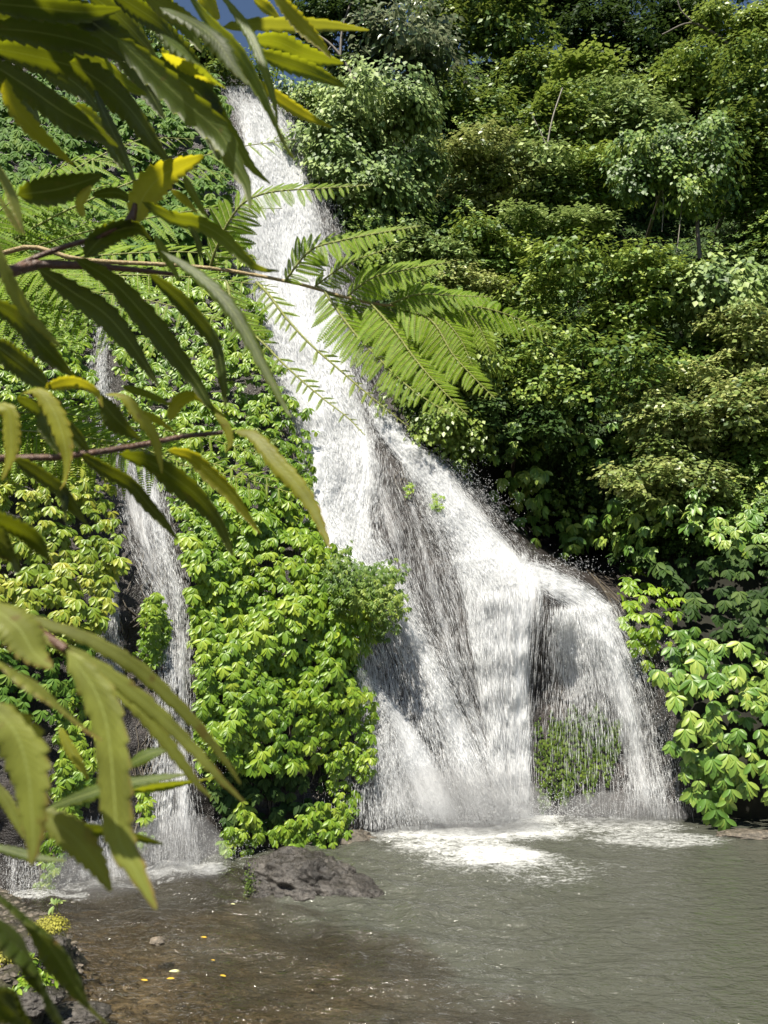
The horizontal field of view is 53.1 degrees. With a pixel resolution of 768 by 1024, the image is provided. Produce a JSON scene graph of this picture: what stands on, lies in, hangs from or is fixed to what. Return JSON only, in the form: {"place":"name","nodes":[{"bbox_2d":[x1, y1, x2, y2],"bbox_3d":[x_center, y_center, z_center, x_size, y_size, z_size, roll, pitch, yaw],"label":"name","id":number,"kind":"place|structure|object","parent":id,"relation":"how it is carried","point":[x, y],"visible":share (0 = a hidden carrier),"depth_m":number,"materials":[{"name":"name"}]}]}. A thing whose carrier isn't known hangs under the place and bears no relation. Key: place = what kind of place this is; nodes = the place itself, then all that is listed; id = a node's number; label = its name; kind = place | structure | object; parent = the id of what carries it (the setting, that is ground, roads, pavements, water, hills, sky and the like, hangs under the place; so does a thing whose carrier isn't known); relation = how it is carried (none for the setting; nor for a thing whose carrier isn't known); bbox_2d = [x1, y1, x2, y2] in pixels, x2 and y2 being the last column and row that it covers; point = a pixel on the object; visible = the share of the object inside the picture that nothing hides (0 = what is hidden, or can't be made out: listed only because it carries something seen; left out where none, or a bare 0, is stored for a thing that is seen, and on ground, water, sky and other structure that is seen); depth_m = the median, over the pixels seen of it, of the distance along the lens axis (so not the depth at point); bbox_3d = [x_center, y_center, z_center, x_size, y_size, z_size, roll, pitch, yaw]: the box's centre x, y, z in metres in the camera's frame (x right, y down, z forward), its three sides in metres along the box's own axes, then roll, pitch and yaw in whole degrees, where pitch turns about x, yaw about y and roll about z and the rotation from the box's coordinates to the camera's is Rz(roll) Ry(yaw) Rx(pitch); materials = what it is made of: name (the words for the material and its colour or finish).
{"place":"outdoors","nodes":[
{"label":"outdoors","id":0,"kind":"place"},
{"bbox_2d":[0,887,390,1023],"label":"stream bed","id":1,"kind":"object","parent":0,"point":[219,915],"visible":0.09,"depth_m":12.06,"materials":[{"name":"brown gravel"}]},
{"bbox_2d":[0,952,11,966],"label":"moss tuft","id":2,"kind":"object","parent":1,"relation":"on","point":[3,958],"visible":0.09,"depth_m":9.91,"materials":[{"name":"yellow plant"}]},
{"bbox_2d":[12,968,58,994],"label":"weed","id":3,"kind":"object","parent":1,"relation":"on","point":[46,977],"visible":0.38,"depth_m":9.71,"materials":[{"name":"green plant"}]},
{"bbox_2d":[30,952,41,967],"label":"weed","id":4,"kind":"object","parent":1,"relation":"on","point":[36,960],"visible":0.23,"depth_m":10.20,"materials":[{"name":"green plant"}]},
{"bbox_2d":[13,985,65,1020],"bbox_3d":[-4.441,6.077,9.539,0.922,0.343,0.729,0,-8,0],"label":"stone","id":5,"kind":"object","parent":1,"relation":"on","point":[32,1003],"visible":0.42,"depth_m":9.41,"materials":[{"name":"grey stone"}]},
{"bbox_2d":[23,934,68,970],"bbox_3d":[-4.720,6.069,10.541,0.788,0.513,0.655,0,-8,0],"label":"stone","id":6,"kind":"object","parent":1,"relation":"on","point":[60,939],"visible":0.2,"depth_m":10.47,"materials":[{"name":"grey stone"}]},
{"bbox_2d":[28,913,70,935],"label":"moss tuft","id":7,"kind":"object","parent":6,"relation":"on","point":[48,925],"visible":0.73,"depth_m":10.87,"materials":[{"name":"yellow plant"}]},
{"bbox_2d":[48,898,64,915],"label":"weed","id":8,"kind":"object","parent":1,"relation":"on","point":[55,902],"visible":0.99,"depth_m":11.41,"materials":[{"name":"green plant"}]},
{"bbox_2d":[43,1001,112,1023],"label":"stone","id":9,"kind":"object","parent":1,"relation":"on","point":[73,1012],"visible":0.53,"depth_m":9.75,"materials":[{"name":"grey stone"}]},
{"bbox_2d":[0,396,292,506],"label":"tree fern","id":10,"kind":"object","parent":1,"relation":"on","point":[28,430],"visible":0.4,"depth_m":5.47,"materials":[{"name":"green plant"}]},
{"bbox_2d":[0,137,294,363],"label":"tree fern","id":11,"kind":"object","parent":1,"relation":"on","point":[37,290],"visible":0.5,"depth_m":5.45,"materials":[{"name":"green fern leaf"},{"name":"brown stem"}]},
{"bbox_2d":[0,0,368,1023],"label":"shrub","id":12,"kind":"object","parent":1,"relation":"on","point":[72,46],"visible":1,"depth_m":0.87,"materials":[{"name":"green plant"}]},
{"bbox_2d":[239,846,384,900],"bbox_3d":[-1.188,7.175,14.605,3.161,1.504,1.822,0,-8,0],"label":"boulder","id":13,"kind":"object","parent":1,"relation":"on","point":[299,873],"visible":0.67,"depth_m":14.28,"materials":[{"name":"grey stone"}]},
{"bbox_2d":[3,183,551,434],"bbox_3d":[-0.837,0.744,2.273,2.706,3.588,0.321,-1,-8,8],"label":"tree fern","id":14,"kind":"object","parent":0,"point":[415,333],"visible":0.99,"depth_m":2.31,"materials":[{"name":"green fern leaf"},{"name":"grey brown bark"}]},
{"bbox_2d":[0,56,767,914],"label":"cliff hillside","id":15,"kind":"structure","parent":0,"point":[210,816],"depth_m":20.34,"materials":[{"name":"grey stone"}]},
{"bbox_2d":[0,559,95,725],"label":"climbing vine","id":16,"kind":"object","parent":15,"relation":"attached to","point":[52,685],"visible":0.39,"depth_m":15.03,"materials":[{"name":"green plant"}]},
{"bbox_2d":[0,255,101,425],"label":"climbing vine","id":17,"kind":"object","parent":15,"relation":"attached to","point":[78,369],"visible":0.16,"depth_m":20.75,"materials":[{"name":"green plant"}]},
{"bbox_2d":[32,715,91,897],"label":"creeper clump","id":18,"kind":"object","parent":15,"relation":"attached to","point":[51,872],"visible":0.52,"depth_m":14.44,"materials":[{"name":"green plant"}]},
{"bbox_2d":[0,405,131,662],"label":"climbing vine","id":19,"kind":"object","parent":15,"relation":"attached to","point":[98,582],"visible":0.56,"depth_m":16.60,"materials":[{"name":"green plant"}]},
{"bbox_2d":[49,615,116,819],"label":"creeper clump","id":20,"kind":"object","parent":15,"relation":"attached to","point":[70,779],"visible":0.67,"depth_m":14.98,"materials":[{"name":"green plant"}]},
{"bbox_2d":[0,43,238,272],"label":"climbing vine","id":21,"kind":"object","parent":15,"relation":"attached to","point":[176,127],"visible":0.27,"depth_m":26.69,"materials":[{"name":"green plant"}]},
{"bbox_2d":[0,220,263,899],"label":"waterfall","id":22,"kind":"structure","parent":15,"relation":"on","point":[183,810],"depth_m":16.48,"materials":[{"name":"white liquid"}]},
{"bbox_2d":[126,691,163,853],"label":"creeper clump","id":23,"kind":"object","parent":15,"relation":"on","point":[143,802],"visible":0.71,"depth_m":15.56,"materials":[{"name":"green plant"}]},
{"bbox_2d":[114,522,176,670],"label":"creeper clump","id":24,"kind":"object","parent":15,"relation":"on","point":[152,643],"visible":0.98,"depth_m":16.84,"materials":[{"name":"green plant"}]},
{"bbox_2d":[86,0,211,70],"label":"tree","id":25,"kind":"object","parent":15,"relation":"on","point":[152,35],"visible":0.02,"depth_m":35.24,"materials":[{"name":"green plant"}]},
{"bbox_2d":[106,248,196,400],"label":"climbing vine","id":26,"kind":"object","parent":15,"relation":"attached to","point":[119,352],"visible":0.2,"depth_m":23.39,"materials":[{"name":"green plant"}]},
{"bbox_2d":[154,22,252,79],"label":"tree","id":27,"kind":"object","parent":15,"relation":"on","point":[206,53],"visible":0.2,"depth_m":35.46,"materials":[{"name":"green plant"}]},
{"bbox_2d":[186,583,223,791],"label":"climbing vine","id":28,"kind":"object","parent":15,"relation":"attached to","point":[196,670],"visible":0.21,"depth_m":16.92,"materials":[{"name":"green plant"}]},
{"bbox_2d":[119,221,319,503],"bbox_3d":[-4.722,-5.135,23.241,5.671,10.907,6.247,0,-8,0],"label":"climbing vine","id":29,"kind":"object","parent":15,"relation":"attached to","point":[253,409],"visible":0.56,"depth_m":22.41,"materials":[{"name":"green plant"}]},
{"bbox_2d":[215,733,267,857],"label":"climbing vine","id":30,"kind":"object","parent":15,"relation":"attached to","point":[251,822],"visible":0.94,"depth_m":16.50,"materials":[{"name":"green plant"}]},
{"bbox_2d":[206,55,283,91],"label":"shrub","id":31,"kind":"object","parent":15,"relation":"on","point":[222,70],"visible":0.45,"depth_m":32.57,"materials":[{"name":"green plant"}]},
{"bbox_2d":[200,726,326,835],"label":"climbing vine","id":32,"kind":"object","parent":15,"relation":"attached to","point":[225,802],"visible":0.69,"depth_m":17.07,"materials":[{"name":"green plant"}]},
{"bbox_2d":[167,466,388,779],"bbox_3d":[-2.835,2.042,18.959,4.275,8.396,5.250,-7,-10,39],"label":"climbing vine","id":33,"kind":"object","parent":15,"relation":"attached to","point":[228,596],"visible":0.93,"depth_m":17.89,"materials":[{"name":"green plant"}]},
{"bbox_2d":[244,381,313,492],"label":"hanging grass","id":34,"kind":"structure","parent":15,"relation":"on","point":[270,472],"depth_m":21.34,"materials":[{"name":"green plant"}]},
{"bbox_2d":[271,72,339,123],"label":"tree","id":35,"kind":"object","parent":15,"relation":"on","point":[290,91],"visible":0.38,"depth_m":32.89,"materials":[{"name":"green plant"}]},
{"bbox_2d":[267,668,378,848],"bbox_3d":[-1.280,5.577,17.779,1.349,4.307,3.085,-8,-11,44],"label":"climbing vine","id":36,"kind":"object","parent":15,"relation":"attached to","point":[297,833],"visible":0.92,"depth_m":17.41,"materials":[{"name":"green plant"}]},
{"bbox_2d":[288,0,376,84],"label":"tree","id":37,"kind":"object","parent":15,"relation":"on","point":[329,10],"visible":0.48,"depth_m":40.66,"materials":[{"name":"green plant"}]},
{"bbox_2d":[322,23,393,92],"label":"tree","id":38,"kind":"object","parent":15,"relation":"on","point":[357,49],"visible":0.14,"depth_m":40.60,"materials":[{"name":"green plant"}]},
{"bbox_2d":[306,0,409,34],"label":"tree","id":39,"kind":"object","parent":15,"relation":"on","point":[386,5],"visible":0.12,"depth_m":48.07,"materials":[{"name":"green plant"}]},
{"bbox_2d":[305,540,411,646],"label":"shrub","id":40,"kind":"object","parent":15,"relation":"on","point":[348,579],"visible":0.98,"depth_m":18.77,"materials":[{"name":"green plant"}]},
{"bbox_2d":[267,49,458,212],"bbox_3d":[-0.804,-16.027,32.175,7.904,6.640,5.030,0,-8,0],"label":"tree","id":41,"kind":"object","parent":15,"relation":"on","point":[406,110],"visible":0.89,"depth_m":31.47,"materials":[{"name":"green plant"}]},
{"bbox_2d":[301,143,437,241],"bbox_3d":[-0.588,-12.637,31.190,5.662,3.982,3.700,0,-8,0],"label":"tree","id":42,"kind":"object","parent":15,"relation":"on","point":[383,189],"visible":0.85,"depth_m":30.68,"materials":[{"name":"green plant"}]},
{"bbox_2d":[324,0,479,95],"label":"tree","id":43,"kind":"object","parent":15,"relation":"on","point":[427,47],"visible":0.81,"depth_m":39.30,"materials":[{"name":"green plant"}]},
{"bbox_2d":[394,444,425,501],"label":"plant tuft","id":44,"kind":"object","parent":15,"relation":"on","point":[410,487],"visible":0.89,"depth_m":23.24,"materials":[{"name":"green plant"}]},
{"bbox_2d":[376,216,479,285],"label":"shrub","id":45,"kind":"object","parent":15,"relation":"on","point":[437,252],"visible":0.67,"depth_m":29.73,"materials":[{"name":"green plant"}]},
{"bbox_2d":[420,449,450,515],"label":"plant tuft","id":46,"kind":"object","parent":15,"relation":"on","point":[434,507],"visible":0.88,"depth_m":22.55,"materials":[{"name":"green plant"}]},
{"bbox_2d":[371,322,520,457],"bbox_3d":[2.039,-3.873,24.726,4.935,4.568,3.321,0,-8,0],"label":"shrub","id":47,"kind":"object","parent":15,"relation":"on","point":[485,362],"visible":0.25,"depth_m":24.27,"materials":[{"name":"green plant"}]},
{"bbox_2d":[203,81,696,836],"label":"waterfall","id":48,"kind":"structure","parent":15,"relation":"on","point":[501,583],"depth_m":20.81,"materials":[{"name":"white liquid"}]},
{"bbox_2d":[401,397,500,483],"bbox_3d":[2.139,-2.327,24.210,3.198,2.889,2.150,0,-8,0],"label":"tree","id":49,"kind":"object","parent":15,"relation":"on","point":[476,436],"visible":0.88,"depth_m":23.92,"materials":[{"name":"green plant"}]},
{"bbox_2d":[400,0,505,63],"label":"tree","id":50,"kind":"object","parent":15,"relation":"on","point":[448,3],"visible":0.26,"depth_m":47.13,"materials":[{"name":"green plant"}]},
{"bbox_2d":[390,255,526,324],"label":"shrub","id":51,"kind":"object","parent":15,"relation":"on","point":[480,280],"visible":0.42,"depth_m":28.81,"materials":[{"name":"green plant"}]},
{"bbox_2d":[427,65,523,140],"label":"shrub","id":52,"kind":"object","parent":15,"relation":"on","point":[487,104],"visible":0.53,"depth_m":39.34,"materials":[{"name":"green plant"}]},
{"bbox_2d":[432,113,551,218],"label":"shrub","id":53,"kind":"object","parent":15,"relation":"on","point":[485,165],"visible":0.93,"depth_m":34.03,"materials":[{"name":"green plant"}]},
{"bbox_2d":[442,205,543,279],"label":"shrub","id":54,"kind":"object","parent":15,"relation":"on","point":[483,237],"visible":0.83,"depth_m":30.56,"materials":[{"name":"green plant"}]},
{"bbox_2d":[433,0,570,78],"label":"tree","id":55,"kind":"object","parent":15,"relation":"on","point":[518,17],"visible":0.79,"depth_m":46.12,"materials":[{"name":"green plant"}]},
{"bbox_2d":[487,40,568,111],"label":"shrub","id":56,"kind":"object","parent":15,"relation":"on","point":[523,70],"visible":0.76,"depth_m":42.99,"materials":[{"name":"green plant"}]},
{"bbox_2d":[293,63,767,566],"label":"undergrowth","id":57,"kind":"object","parent":15,"relation":"on","point":[567,467],"visible":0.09,"depth_m":29.49,"materials":[{"name":"green plant"}]},
{"bbox_2d":[455,378,615,478],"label":"shrub","id":58,"kind":"object","parent":15,"relation":"on","point":[541,431],"visible":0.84,"depth_m":24.15,"materials":[{"name":"green plant"}]},
{"bbox_2d":[304,41,767,559],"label":"underwood","id":59,"kind":"object","parent":15,"relation":"on","point":[625,512],"visible":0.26,"depth_m":27.23,"materials":[{"name":"green plant"}]},
{"bbox_2d":[483,316,596,412],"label":"shrub","id":60,"kind":"object","parent":15,"relation":"on","point":[506,342],"visible":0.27,"depth_m":26.32,"materials":[{"name":"green plant"}]},
{"bbox_2d":[500,130,592,214],"bbox_3d":[7.476,-15.224,34.479,4.868,3.859,4.124,0,-8,0],"label":"tree","id":61,"kind":"object","parent":15,"relation":"on","point":[543,154],"visible":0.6,"depth_m":34.26,"materials":[{"name":"green plant"}]},
{"bbox_2d":[487,197,625,248],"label":"shrub","id":62,"kind":"object","parent":15,"relation":"on","point":[567,217],"visible":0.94,"depth_m":31.95,"materials":[{"name":"green plant"}]},
{"bbox_2d":[510,76,615,155],"bbox_3d":[8.704,-17.743,37.344,5.090,6.982,3.639,-3,-9,23],"label":"tree","id":63,"kind":"object","parent":15,"relation":"on","point":[553,108],"visible":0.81,"depth_m":37.20,"materials":[{"name":"green plant"}]},
{"bbox_2d":[488,420,646,560],"bbox_3d":[5.780,-1.072,25.362,5.002,5.444,4.869,0,-8,0],"label":"climbing vine","id":64,"kind":"object","parent":15,"relation":"attached to","point":[537,477],"visible":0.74,"depth_m":25.03,"materials":[{"name":"green plant"}]},
{"bbox_2d":[533,656,636,814],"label":"creeper clump","id":65,"kind":"object","parent":15,"relation":"on","point":[566,749],"visible":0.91,"depth_m":20.27,"materials":[{"name":"green plant"}]},
{"bbox_2d":[543,34,638,109],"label":"tree","id":66,"kind":"object","parent":15,"relation":"on","point":[576,63],"visible":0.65,"depth_m":39.68,"materials":[{"name":"green plant"}]},
{"bbox_2d":[540,139,643,218],"bbox_3d":[9.309,-14.987,35.003,5.046,3.998,3.788,2,-8,-16],"label":"tree","id":67,"kind":"object","parent":15,"relation":"on","point":[589,165],"visible":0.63,"depth_m":34.44,"materials":[{"name":"green plant"}]},
{"bbox_2d":[532,0,651,54],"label":"tree","id":68,"kind":"object","parent":15,"relation":"on","point":[558,6],"visible":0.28,"depth_m":51.70,"materials":[{"name":"green plant"}]},
{"bbox_2d":[493,318,704,445],"bbox_3d":[6.899,-4.287,24.767,6.380,4.265,4.870,-6,-10,36],"label":"tree","id":69,"kind":"object","parent":15,"relation":"on","point":[542,382],"visible":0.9,"depth_m":24.39,"materials":[{"name":"green plant"}]},
{"bbox_2d":[491,222,721,380],"bbox_3d":[7.847,-6.987,27.363,8.038,5.823,4.210,0,-8,0],"label":"shrub","id":70,"kind":"object","parent":15,"relation":"on","point":[645,279],"visible":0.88,"depth_m":27.01,"materials":[{"name":"green plant"}]},
{"bbox_2d":[545,64,695,204],"bbox_3d":[11.503,-18.552,37.904,7.800,6.613,4.787,0,-8,0],"label":"shrub","id":71,"kind":"object","parent":15,"relation":"on","point":[635,113],"visible":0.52,"depth_m":37.14,"materials":[{"name":"green plant"}]},
{"bbox_2d":[575,554,685,673],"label":"climbing vine","id":72,"kind":"object","parent":15,"relation":"attached to","point":[653,634],"visible":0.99,"depth_m":20.67,"materials":[{"name":"green plant"}]},
{"bbox_2d":[544,0,719,74],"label":"tree","id":73,"kind":"object","parent":15,"relation":"on","point":[606,18],"visible":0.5,"depth_m":49.15,"materials":[{"name":"green plant"}]},
{"bbox_2d":[601,10,700,74],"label":"tree","id":74,"kind":"object","parent":15,"relation":"on","point":[656,45],"visible":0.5,"depth_m":48.39,"materials":[{"name":"green plant"}]},
{"bbox_2d":[585,488,767,562],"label":"climbing vine","id":75,"kind":"object","parent":15,"relation":"attached to","point":[751,521],"visible":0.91,"depth_m":21.68,"materials":[{"name":"green plant"}]},
{"bbox_2d":[586,434,767,530],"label":"tree","id":76,"kind":"object","parent":15,"relation":"on","point":[666,471],"visible":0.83,"depth_m":22.41,"materials":[{"name":"green plant"}]},
{"bbox_2d":[595,99,761,259],"bbox_3d":[12.059,-12.718,30.895,5.732,6.042,6.563,-5,-10,33],"label":"tree","id":77,"kind":"object","parent":15,"relation":"on","point":[666,157],"visible":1,"depth_m":29.78,"materials":[{"name":"green plant"}]},
{"bbox_2d":[662,184,663,229],"bbox_3d":[10.912,-12.008,30.166,0.154,2.139,0.034,0,-8,0],"label":"hanging root","id":78,"kind":"object","parent":77,"relation":"hanging from","point":[663,210],"visible":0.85,"depth_m":30.12,"materials":[{"name":"brown plant"}]},
{"bbox_2d":[676,179,682,251],"bbox_3d":[11.505,-11.596,29.906,0.438,3.177,0.034,0,-8,0],"label":"hanging root","id":79,"kind":"object","parent":77,"relation":"hanging from","point":[679,224],"visible":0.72,"depth_m":29.84,"materials":[{"name":"brown plant"}]},
{"bbox_2d":[598,357,767,473],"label":"shrub","id":80,"kind":"object","parent":15,"relation":"on","point":[696,424],"visible":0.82,"depth_m":22.91,"materials":[{"name":"green plant"}]},
{"bbox_2d":[625,22,742,118],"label":"tree","id":81,"kind":"object","parent":15,"relation":"on","point":[678,78],"visible":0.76,"depth_m":40.24,"materials":[{"name":"green plant"}]},
{"bbox_2d":[606,545,767,653],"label":"climbing vine","id":82,"kind":"object","parent":15,"relation":"attached to","point":[756,602],"visible":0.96,"depth_m":20.55,"materials":[{"name":"green plant"}]},
{"bbox_2d":[629,0,752,57],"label":"tree","id":83,"kind":"object","parent":15,"relation":"on","point":[691,22],"visible":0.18,"depth_m":49.21,"materials":[{"name":"green plant"}]},
{"bbox_2d":[647,625,767,830],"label":"climbing vine","id":84,"kind":"object","parent":15,"relation":"attached to","point":[709,763],"visible":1,"depth_m":18.92,"materials":[{"name":"green plant"}]},
{"bbox_2d":[660,242,767,349],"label":"tree","id":85,"kind":"object","parent":15,"relation":"on","point":[715,289],"visible":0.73,"depth_m":26.61,"materials":[{"name":"green plant"}]},
{"bbox_2d":[675,0,767,74],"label":"tree","id":86,"kind":"object","parent":15,"relation":"on","point":[756,17],"visible":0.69,"depth_m":43.01,"materials":[{"name":"green plant"}]},
{"bbox_2d":[686,295,767,410],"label":"shrub","id":87,"kind":"object","parent":15,"relation":"on","point":[746,341],"visible":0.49,"depth_m":25.50,"materials":[{"name":"green plant"}]},
{"bbox_2d":[691,24,767,237],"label":"tree","id":88,"kind":"object","parent":15,"relation":"on","point":[754,128],"visible":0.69,"depth_m":32.33,"materials":[{"name":"green plant"}]},
{"bbox_2d":[693,154,767,245],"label":"shrub","id":89,"kind":"object","parent":15,"relation":"on","point":[753,191],"visible":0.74,"depth_m":32.89,"materials":[{"name":"green plant"}]},
{"bbox_2d":[705,43,767,92],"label":"tree","id":90,"kind":"object","parent":15,"relation":"on","point":[744,54],"visible":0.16,"depth_m":42.78,"materials":[{"name":"green plant"}]},
{"bbox_2d":[717,372,767,484],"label":"shrub","id":91,"kind":"object","parent":15,"relation":"on","point":[763,452],"visible":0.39,"depth_m":22.93,"materials":[{"name":"green plant"}]},
{"bbox_2d":[731,56,767,109],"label":"tree","id":92,"kind":"object","parent":15,"relation":"on","point":[766,99],"visible":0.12,"depth_m":39.67,"materials":[{"name":"green plant"}]},
{"bbox_2d":[13,815,767,1023],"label":"pool water","id":93,"kind":"structure","parent":0,"point":[602,920],"depth_m":12.85,"materials":[{"name":"grey liquid"}]},
{"bbox_2d":[149,936,165,946],"bbox_3d":[-3.551,6.745,12.075,0.264,0.126,0.220,0,-8,0],"label":"stone","id":94,"kind":"object","parent":93,"relation":"on","point":[158,941],"visible":1,"depth_m":12.02,"materials":[{"name":"beige stone"}]},
{"bbox_2d":[328,827,376,845],"bbox_3d":[-0.753,7.540,17.675,1.290,0.521,0.846,0,-8,0],"label":"stone","id":95,"kind":"object","parent":93,"relation":"in","point":[360,835],"visible":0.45,"depth_m":17.45,"materials":[{"name":"beige stone"}]},
{"bbox_2d":[715,828,767,839],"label":"stone","id":96,"kind":"object","parent":93,"relation":"in","point":[751,834],"visible":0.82,"depth_m":17.83,"materials":[{"name":"beige stone"}]},
{"bbox_2d":[88,0,764,88],"label":"sky","id":97,"kind":"structure","parent":0,"point":[248,8],"materials":[{"name":"blue"}]}
]}

